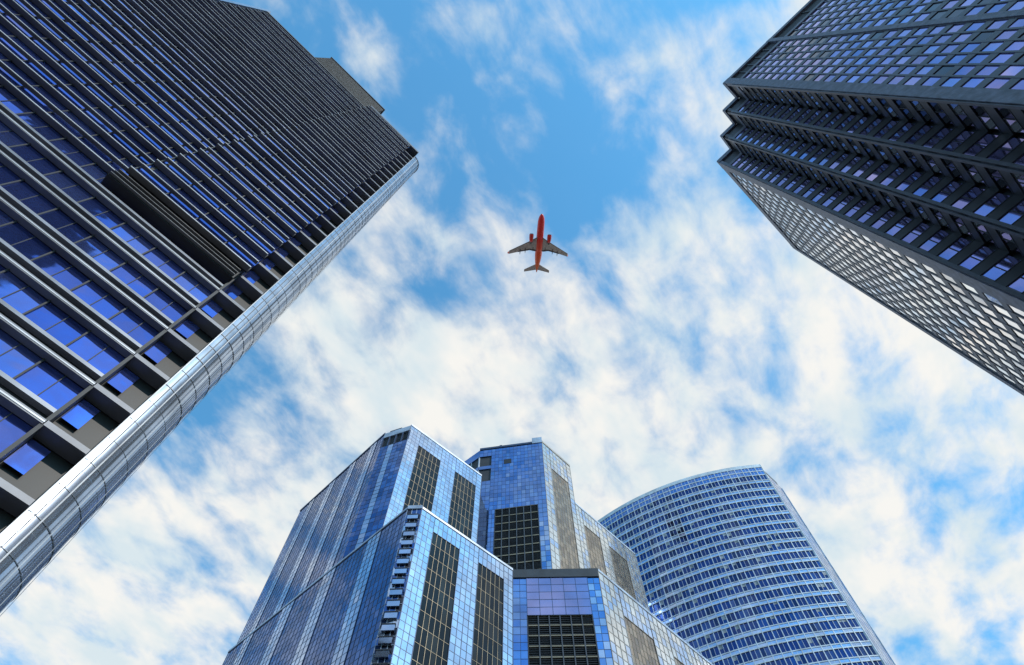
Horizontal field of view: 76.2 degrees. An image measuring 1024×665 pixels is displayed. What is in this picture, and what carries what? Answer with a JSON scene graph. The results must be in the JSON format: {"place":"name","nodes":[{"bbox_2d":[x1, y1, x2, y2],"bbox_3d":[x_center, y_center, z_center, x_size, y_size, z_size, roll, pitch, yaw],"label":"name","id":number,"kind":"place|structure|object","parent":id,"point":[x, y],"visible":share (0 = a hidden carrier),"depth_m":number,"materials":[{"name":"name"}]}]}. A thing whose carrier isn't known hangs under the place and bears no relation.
{"place":"outdoors","nodes":[
{"label":"outdoors","id":0,"kind":"place"},
{"bbox_2d":[0,0,418,615],"bbox_3d":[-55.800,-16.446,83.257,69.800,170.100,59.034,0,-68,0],"label":"louvred office tower","id":1,"kind":"structure","parent":0,"point":[196,196],"depth_m":53.11,"materials":[{"name":"black glass"}]},
{"bbox_2d":[222,424,512,664],"bbox_3d":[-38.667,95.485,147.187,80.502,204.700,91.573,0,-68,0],"label":"stepped glass skyscraper","id":2,"kind":"structure","parent":0,"point":[384,558],"depth_m":155.31,"materials":[{"name":"blue glass"}]},
{"bbox_2d":[0,0,1023,664],"label":"sky","id":3,"kind":"structure","parent":0,"point":[678,335],"materials":[{"name":"blue"}]},
{"bbox_2d":[507,214,567,272],"bbox_3d":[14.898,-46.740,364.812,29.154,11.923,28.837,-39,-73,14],"label":"airplane","id":4,"kind":"object","parent":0,"point":[539,244],"visible":1,"depth_m":360.89,"materials":[{"name":"paint"}]},
{"bbox_2d":[464,437,712,664],"bbox_3d":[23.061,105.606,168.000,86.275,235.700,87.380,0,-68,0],"label":"blue glass skyscraper","id":5,"kind":"structure","parent":0,"point":[579,596],"depth_m":203.90,"materials":[{"name":"blue glass"}]},
{"bbox_2d":[598,464,895,664],"bbox_3d":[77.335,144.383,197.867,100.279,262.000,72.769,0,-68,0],"label":"curved office tower","id":6,"kind":"structure","parent":0,"point":[735,566],"depth_m":250.30,"materials":[{"name":"blue glass"}]},
{"bbox_2d":[717,0,1023,395],"bbox_3d":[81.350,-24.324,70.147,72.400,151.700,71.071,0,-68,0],"label":"granite skyscraper","id":7,"kind":"structure","parent":0,"point":[875,151],"depth_m":83.44,"materials":[{"name":"black glass"}]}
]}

